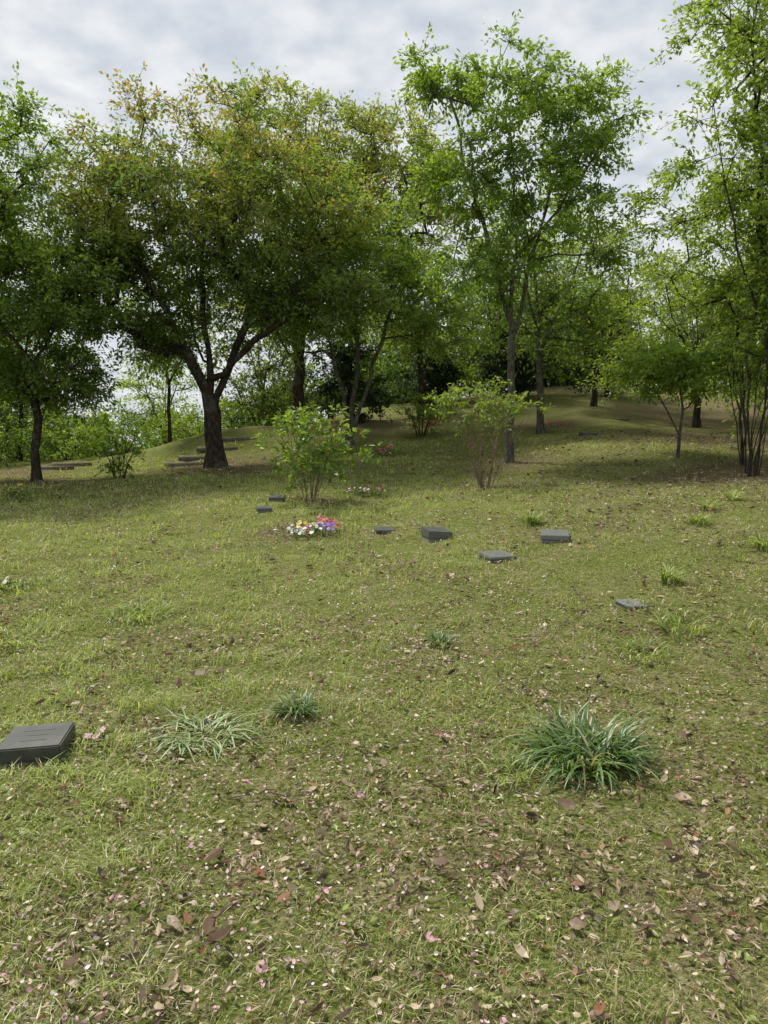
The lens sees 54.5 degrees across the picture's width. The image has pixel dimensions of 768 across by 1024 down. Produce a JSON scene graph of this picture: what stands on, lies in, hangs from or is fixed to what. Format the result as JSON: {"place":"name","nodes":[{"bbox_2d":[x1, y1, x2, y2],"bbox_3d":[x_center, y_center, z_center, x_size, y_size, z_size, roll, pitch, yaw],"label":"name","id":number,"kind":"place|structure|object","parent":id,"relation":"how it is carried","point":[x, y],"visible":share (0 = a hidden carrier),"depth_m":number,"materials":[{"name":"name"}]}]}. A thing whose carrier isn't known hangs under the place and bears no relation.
{"place":"outdoors","nodes":[
{"label":"outdoors","id":0,"kind":"place"},
{"bbox_2d":[0,386,767,1023],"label":"ground","id":1,"kind":"structure","parent":0,"point":[580,410],"depth_m":4.08,"materials":[{"name":"green plant"}]},
{"bbox_2d":[0,576,29,593],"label":"daisy clump","id":2,"kind":"object","parent":1,"relation":"on","point":[2,589],"visible":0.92,"depth_m":7.05,"materials":[{"name":"green plant"}]},
{"bbox_2d":[1,484,37,502],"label":"flower clump","id":3,"kind":"object","parent":1,"relation":"on","point":[15,493],"visible":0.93,"depth_m":14.32,"materials":[{"name":"green plant"}]},
{"bbox_2d":[0,401,51,468],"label":"azalea bush","id":4,"kind":"object","parent":1,"relation":"on","point":[5,447],"visible":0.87,"depth_m":23.02,"materials":[{"name":"green plant"}]},
{"bbox_2d":[0,571,71,599],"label":"grass tuft","id":5,"kind":"object","parent":1,"relation":"on","point":[25,585],"visible":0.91,"depth_m":7.17,"materials":[{"name":"green plant"}]},
{"bbox_2d":[0,621,74,656],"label":"grass tuft","id":6,"kind":"object","parent":1,"relation":"on","point":[15,642],"visible":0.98,"depth_m":5.42,"materials":[{"name":"green plant"}]},
{"bbox_2d":[0,722,75,766],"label":"memorial stone","id":7,"kind":"object","parent":1,"relation":"on","point":[24,745],"visible":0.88,"depth_m":3.50,"materials":[{"name":"stone"}]},
{"bbox_2d":[0,61,90,267],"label":"cherry tree","id":8,"kind":"object","parent":1,"relation":"on","point":[21,108],"visible":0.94,"depth_m":15.88,"materials":[{"name":"green plant"}]},
{"bbox_2d":[0,314,107,460],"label":"maple tree","id":9,"kind":"object","parent":1,"relation":"on","point":[20,422],"visible":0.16,"depth_m":26.70,"materials":[{"name":"green plant"}]},
{"bbox_2d":[3,407,109,461],"bbox_3d":[-10.873,-2.554,24.786,3.451,1.954,3.666,0,6,0],"label":"azalea bush","id":10,"kind":"object","parent":1,"relation":"on","point":[78,443],"visible":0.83,"depth_m":24.62,"materials":[{"name":"green plant"}]},
{"bbox_2d":[41,462,91,469],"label":"timber steps","id":11,"kind":"structure","parent":1,"relation":"on","point":[62,465],"depth_m":21.88,"materials":[{"name":"wood"}]},
{"bbox_2d":[0,174,148,481],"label":"maple tree","id":12,"kind":"object","parent":1,"relation":"on","point":[20,368],"visible":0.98,"depth_m":17.21,"materials":[{"name":"green plant"}]},
{"bbox_2d":[77,725,113,744],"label":"pink flower","id":13,"kind":"object","parent":1,"relation":"on","point":[104,734],"visible":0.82,"depth_m":3.68,"materials":[{"name":"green plant"}]},
{"bbox_2d":[69,399,165,456],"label":"azalea bush","id":14,"kind":"object","parent":1,"relation":"on","point":[139,424],"visible":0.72,"depth_m":27.77,"materials":[{"name":"green plant"}]},
{"bbox_2d":[93,431,145,478],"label":"shrub","id":15,"kind":"object","parent":1,"relation":"on","point":[118,465],"visible":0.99,"depth_m":17.93,"materials":[{"name":"green plant"}]},
{"bbox_2d":[0,396,245,460],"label":"bushes","id":16,"kind":"object","parent":1,"relation":"on","point":[151,444],"visible":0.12,"depth_m":65.18,"materials":[{"name":"green plant"}]},
{"bbox_2d":[90,594,183,624],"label":"grass tuft","id":17,"kind":"object","parent":1,"relation":"on","point":[142,608],"visible":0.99,"depth_m":6.19,"materials":[{"name":"green plant"}]},
{"bbox_2d":[100,267,231,442],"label":"maple tree","id":18,"kind":"object","parent":1,"relation":"on","point":[175,370],"visible":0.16,"depth_m":25.13,"materials":[{"name":"green plant"}]},
{"bbox_2d":[105,356,231,444],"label":"tree","id":19,"kind":"object","parent":1,"relation":"on","point":[133,384],"visible":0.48,"depth_m":32.34,"materials":[{"name":"green plant"}]},
{"bbox_2d":[153,403,240,444],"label":"azalea bush","id":20,"kind":"object","parent":1,"relation":"on","point":[184,433],"visible":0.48,"depth_m":28.55,"materials":[{"name":"green plant"}]},
{"bbox_2d":[5,61,405,468],"bbox_3d":[-4.256,-6.028,19.385,9.674,9.829,7.307,0,6,0],"label":"cherry tree","id":21,"kind":"object","parent":1,"relation":"on","point":[105,222],"visible":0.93,"depth_m":18.50,"materials":[{"name":"green plant"}]},
{"bbox_2d":[124,704,286,764],"bbox_3d":[-0.920,1.110,3.812,0.829,0.090,0.782,0,6,0],"label":"daylily clump","id":22,"kind":"object","parent":1,"relation":"on","point":[186,720],"visible":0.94,"depth_m":3.79,"materials":[{"name":"green plant"}]},
{"bbox_2d":[165,437,255,467],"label":"timber steps","id":23,"kind":"structure","parent":1,"relation":"on","point":[185,458],"depth_m":21.39,"materials":[{"name":"wood"}]},
{"bbox_2d":[255,506,271,512],"bbox_3d":[-1.930,-0.029,11.969,0.240,0.122,0.240,-2,7,-17],"label":"memorial stone","id":24,"kind":"object","parent":1,"relation":"on","point":[260,509],"visible":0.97,"depth_m":11.88,"materials":[{"name":"stone"}]},
{"bbox_2d":[221,379,308,428],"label":"azalea bush","id":25,"kind":"object","parent":1,"relation":"on","point":[235,402],"visible":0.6,"depth_m":27.80,"materials":[{"name":"green plant"}]},
{"bbox_2d":[180,297,358,425],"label":"oak tree","id":26,"kind":"object","parent":1,"relation":"on","point":[262,370],"visible":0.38,"depth_m":29.14,"materials":[{"name":"green plant"}]},
{"bbox_2d":[269,495,283,501],"bbox_3d":[-1.900,-0.228,13.155,0.260,0.122,0.280,-1,6,-6],"label":"memorial stone","id":27,"kind":"object","parent":1,"relation":"on","point":[274,498],"visible":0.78,"depth_m":13.03,"materials":[{"name":"stone"}]},
{"bbox_2d":[262,683,332,723],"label":"grass tuft","id":28,"kind":"object","parent":1,"relation":"on","point":[303,707],"visible":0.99,"depth_m":4.02,"materials":[{"name":"green plant"}]},
{"bbox_2d":[268,515,360,541],"bbox_3d":[-0.943,0.231,10.151,1.151,0.262,1.164,-3,7,-28],"label":"pansy flower bed","id":29,"kind":"object","parent":1,"relation":"on","point":[318,527],"visible":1,"depth_m":10.03,"materials":[{"name":"multicoloured plant"}]},
{"bbox_2d":[250,400,383,501],"bbox_3d":[-1.194,-1.046,12.932,1.886,1.812,2.088,6,9,42],"label":"hydrangea bush","id":30,"kind":"object","parent":1,"relation":"on","point":[303,436],"visible":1,"depth_m":12.81,"materials":[{"name":"green plant"}]},
{"bbox_2d":[179,57,472,425],"bbox_3d":[-1.573,-8.741,25.659,10.359,11.693,6.588,0,6,0],"label":"zelkova tree","id":31,"kind":"object","parent":1,"relation":"on","point":[374,162],"visible":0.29,"depth_m":24.26,"materials":[{"name":"green plant"}]},
{"bbox_2d":[308,328,394,423],"bbox_3d":[-1.266,-4.990,28.078,3.115,4.301,3.457,-1,6,-12],"label":"camellia bush","id":32,"kind":"object","parent":1,"relation":"on","point":[346,371],"visible":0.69,"depth_m":27.61,"materials":[{"name":"green plant"}]},
{"bbox_2d":[232,134,484,447],"bbox_3d":[-0.824,-6.114,21.504,7.309,8.548,5.360,0,6,0],"label":"young maple tree","id":33,"kind":"object","parent":1,"relation":"on","point":[402,270],"visible":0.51,"depth_m":20.91,"materials":[{"name":"green plant"}]},
{"bbox_2d":[339,484,401,498],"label":"flower clump","id":34,"kind":"object","parent":1,"relation":"on","point":[364,489],"visible":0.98,"depth_m":13.81,"materials":[{"name":"pink plant"}]},
{"bbox_2d":[374,526,392,534],"bbox_3d":[0.000,0.277,10.091,0.240,0.132,0.250,-1,6,-6],"label":"memorial stone","id":35,"kind":"object","parent":1,"relation":"on","point":[385,529],"visible":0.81,"depth_m":10.01,"materials":[{"name":"stone"}]},
{"bbox_2d":[0,430,767,1023],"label":"fallen leaves","id":36,"kind":"object","parent":1,"relation":"on","point":[576,922],"visible":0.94,"depth_m":3.09,"materials":[{"name":"brown plant"}]},
{"bbox_2d":[0,522,767,1023],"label":"fallen leaves","id":37,"kind":"object","parent":1,"relation":"on","point":[396,862],"visible":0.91,"depth_m":2.60,"materials":[{"name":"beige plant"}]},
{"bbox_2d":[0,465,767,1023],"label":"weeds","id":38,"kind":"object","parent":1,"relation":"on","point":[334,825],"visible":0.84,"depth_m":5.12,"materials":[{"name":"green plant"}]},
{"bbox_2d":[0,468,767,1023],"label":"fallen petals","id":39,"kind":"object","parent":1,"relation":"on","point":[428,936],"visible":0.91,"depth_m":2.91,"materials":[{"name":"plant"}]},
{"bbox_2d":[0,259,767,460],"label":"background woodland","id":40,"kind":"object","parent":1,"relation":"on","point":[386,357],"visible":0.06,"depth_m":38.68,"materials":[{"name":"green plant"}]},
{"bbox_2d":[366,444,405,456],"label":"flower clump","id":41,"kind":"object","parent":1,"relation":"on","point":[381,449],"visible":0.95,"depth_m":20.43,"materials":[{"name":"pink plant"}]},
{"bbox_2d":[337,192,509,416],"bbox_3d":[1.475,-8.343,28.182,7.705,9.468,6.736,0,6,0],"label":"oak tree","id":42,"kind":"object","parent":1,"relation":"on","point":[419,362],"visible":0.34,"depth_m":28.41,"materials":[{"name":"green plant"}]},
{"bbox_2d":[401,418,448,440],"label":"azalea flower clump","id":43,"kind":"object","parent":1,"relation":"on","point":[429,427],"visible":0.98,"depth_m":23.10,"materials":[{"name":"green plant"}]},
{"bbox_2d":[389,391,461,436],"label":"azalea bush","id":44,"kind":"object","parent":1,"relation":"on","point":[429,413],"visible":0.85,"depth_m":23.67,"materials":[{"name":"green plant"}]},
{"bbox_2d":[399,337,467,406],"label":"camellia bush","id":45,"kind":"object","parent":1,"relation":"on","point":[432,380],"visible":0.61,"depth_m":31.19,"materials":[{"name":"green plant"}]},
{"bbox_2d":[421,526,452,541],"bbox_3d":[0.644,0.287,9.188,0.300,0.172,0.340,3,5,-15],"label":"memorial stone","id":46,"kind":"object","parent":1,"relation":"on","point":[431,534],"visible":0.92,"depth_m":9.05,"materials":[{"name":"stone"}]},
{"bbox_2d":[418,627,463,650],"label":"grass tuft","id":47,"kind":"object","parent":1,"relation":"on","point":[435,640],"visible":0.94,"depth_m":5.34,"materials":[{"name":"green plant"}]},
{"bbox_2d":[422,375,555,488],"bbox_3d":[1.983,-1.478,14.046,2.324,2.132,2.289,5,8,38],"label":"vase shaped shrub","id":48,"kind":"object","parent":1,"relation":"on","point":[490,404],"visible":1,"depth_m":13.90,"materials":[{"name":"green plant"}]},
{"bbox_2d":[411,224,573,396],"bbox_3d":[4.761,-8.400,32.031,7.289,7.789,7.648,0,6,0],"label":"oak tree","id":49,"kind":"object","parent":1,"relation":"on","point":[475,372],"visible":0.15,"depth_m":31.39,"materials":[{"name":"green plant"}]},
{"bbox_2d":[221,323,764,429],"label":"undergrowth","id":50,"kind":"object","parent":1,"relation":"on","point":[394,388],"visible":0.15,"depth_m":34.14,"materials":[{"name":"green plant"}]},
{"bbox_2d":[478,550,516,562],"bbox_3d":[1.200,0.484,7.901,0.310,0.107,0.300,-2,7,-20],"label":"memorial stone","id":51,"kind":"object","parent":1,"relation":"on","point":[494,555],"visible":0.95,"depth_m":7.82,"materials":[{"name":"stone"}]},
{"bbox_2d":[474,302,550,400],"bbox_3d":[5.355,-6.499,30.441,3.163,4.211,3.167,0,6,0],"label":"camellia bush","id":52,"kind":"object","parent":1,"relation":"on","point":[522,380],"visible":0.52,"depth_m":30.14,"materials":[{"name":"green plant"}]},
{"bbox_2d":[474,742,560,791],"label":"grass tuft","id":53,"kind":"object","parent":1,"relation":"on","point":[509,764],"visible":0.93,"depth_m":3.44,"materials":[{"name":"green plant"}]},
{"bbox_2d":[513,510,548,524],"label":"grass tuft","id":54,"kind":"object","parent":1,"relation":"on","point":[532,519],"visible":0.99,"depth_m":9.32,"materials":[{"name":"green plant"}]},
{"bbox_2d":[425,150,649,433],"bbox_3d":[4.245,-6.144,21.800,6.649,7.724,5.868,0,6,0],"label":"maple tree","id":55,"kind":"object","parent":1,"relation":"on","point":[548,295],"visible":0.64,"depth_m":21.25,"materials":[{"name":"green plant"}]},
{"bbox_2d":[392,9,688,463],"bbox_3d":[3.380,-5.744,16.304,6.426,9.402,4.589,0,6,0],"label":"tall maple tree","id":56,"kind":"object","parent":1,"relation":"on","point":[424,82],"visible":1,"depth_m":15.91,"materials":[{"name":"green plant"}]},
{"bbox_2d":[524,419,581,432],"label":"flower clump","id":57,"kind":"object","parent":1,"relation":"on","point":[549,423],"visible":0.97,"depth_m":21.86,"materials":[{"name":"green plant"}]},
{"bbox_2d":[540,529,569,542],"bbox_3d":[1.920,0.287,8.382,0.310,0.132,0.360,1,6,11],"label":"memorial stone","id":58,"kind":"object","parent":1,"relation":"on","point":[549,536],"visible":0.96,"depth_m":8.23,"materials":[{"name":"stone"}]},
{"bbox_2d":[483,688,681,793],"bbox_3d":[0.972,1.079,3.529,0.912,0.252,0.858,-3,7,-25],"label":"daylily clump","id":59,"kind":"object","parent":1,"relation":"on","point":[577,735],"visible":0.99,"depth_m":3.51,"materials":[{"name":"green plant"}]},
{"bbox_2d":[483,209,687,406],"bbox_3d":[7.455,-7.415,27.324,7.097,7.068,6.637,3,7,23],"label":"oak tree","id":60,"kind":"object","parent":1,"relation":"on","point":[594,397],"visible":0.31,"depth_m":26.54,"materials":[{"name":"green plant"}]},
{"bbox_2d":[579,432,597,435],"bbox_3d":[5.600,-2.126,20.390,0.400,0.122,0.400,-1,6,-6],"label":"memorial stone","id":61,"kind":"object","parent":1,"relation":"on","point":[586,433],"visible":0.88,"depth_m":20.23,"materials":[{"name":"stone"}]},
{"bbox_2d":[564,314,642,396],"bbox_3d":[9.334,-6.330,30.428,3.024,3.543,3.425,6,8,41],"label":"camellia bush","id":62,"kind":"object","parent":1,"relation":"on","point":[578,372],"visible":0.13,"depth_m":30.21,"materials":[{"name":"green plant"}]},
{"bbox_2d":[613,418,629,420],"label":"memorial stone","id":63,"kind":"object","parent":1,"relation":"on","point":[623,419],"visible":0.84,"depth_m":23.65,"materials":[{"name":"stone"}]},
{"bbox_2d":[614,598,650,610],"bbox_3d":[1.981,0.758,5.966,0.192,0.077,0.226,-2,7,-17],"label":"memorial stone","id":64,"kind":"object","parent":1,"relation":"on","point":[622,603],"visible":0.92,"depth_m":5.95,"materials":[{"name":"stone"}]},
{"bbox_2d":[608,634,682,663],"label":"grass tuft","id":65,"kind":"object","parent":1,"relation":"on","point":[633,648],"visible":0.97,"depth_m":5.06,"materials":[{"name":"green plant"}]},
{"bbox_2d":[643,561,692,583],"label":"grass tuft","id":66,"kind":"object","parent":1,"relation":"on","point":[666,576],"visible":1,"depth_m":6.56,"materials":[{"name":"green plant"}]},
{"bbox_2d":[574,222,767,427],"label":"maple tree","id":67,"kind":"object","parent":1,"relation":"on","point":[696,420],"visible":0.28,"depth_m":22.59,"materials":[{"name":"green plant"}]},
{"bbox_2d":[646,607,713,638],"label":"grass tuft","id":68,"kind":"object","parent":1,"relation":"on","point":[673,626],"visible":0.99,"depth_m":5.41,"materials":[{"name":"green plant"}]},
{"bbox_2d":[609,331,764,457],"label":"dogwood tree","id":69,"kind":"object","parent":1,"relation":"on","point":[686,365],"visible":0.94,"depth_m":14.92,"materials":[{"name":"green plant"}]},
{"bbox_2d":[608,0,767,392],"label":"maple tree","id":70,"kind":"object","parent":1,"relation":"on","point":[731,193],"visible":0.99,"depth_m":12.07,"materials":[{"name":"green plant"}]},
{"bbox_2d":[680,513,713,524],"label":"grass tuft","id":71,"kind":"object","parent":1,"relation":"on","point":[702,519],"visible":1,"depth_m":8.84,"materials":[{"name":"green plant"}]},
{"bbox_2d":[648,181,767,438],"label":"maple tree","id":72,"kind":"object","parent":1,"relation":"on","point":[752,395],"visible":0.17,"depth_m":17.67,"materials":[{"name":"green plant"}]},
{"bbox_2d":[695,498,722,509],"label":"grass tuft","id":73,"kind":"object","parent":1,"relation":"on","point":[704,506],"visible":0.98,"depth_m":9.64,"materials":[{"name":"green plant"}]},
{"bbox_2d":[699,321,767,465],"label":"crape myrtle shrub","id":74,"kind":"object","parent":1,"relation":"on","point":[742,442],"visible":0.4,"depth_m":14.06,"materials":[{"name":"green plant"}]},
{"bbox_2d":[718,486,748,500],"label":"grass tuft","id":75,"kind":"object","parent":1,"relation":"on","point":[733,496],"visible":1,"depth_m":10.23,"materials":[{"name":"green plant"}]},
{"bbox_2d":[700,321,767,476],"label":"crape myrtle shrub","id":76,"kind":"object","parent":1,"relation":"on","point":[748,471],"visible":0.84,"depth_m":12.48,"materials":[{"name":"green plant"}]},
{"bbox_2d":[738,529,767,551],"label":"grass tuft","id":77,"kind":"object","parent":1,"relation":"on","point":[762,543],"visible":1,"depth_m":7.69,"materials":[{"name":"green plant"}]},
{"bbox_2d":[0,0,767,449],"label":"sky","id":78,"kind":"structure","parent":0,"point":[60,48],"materials":[{"name":"white"}]}
]}

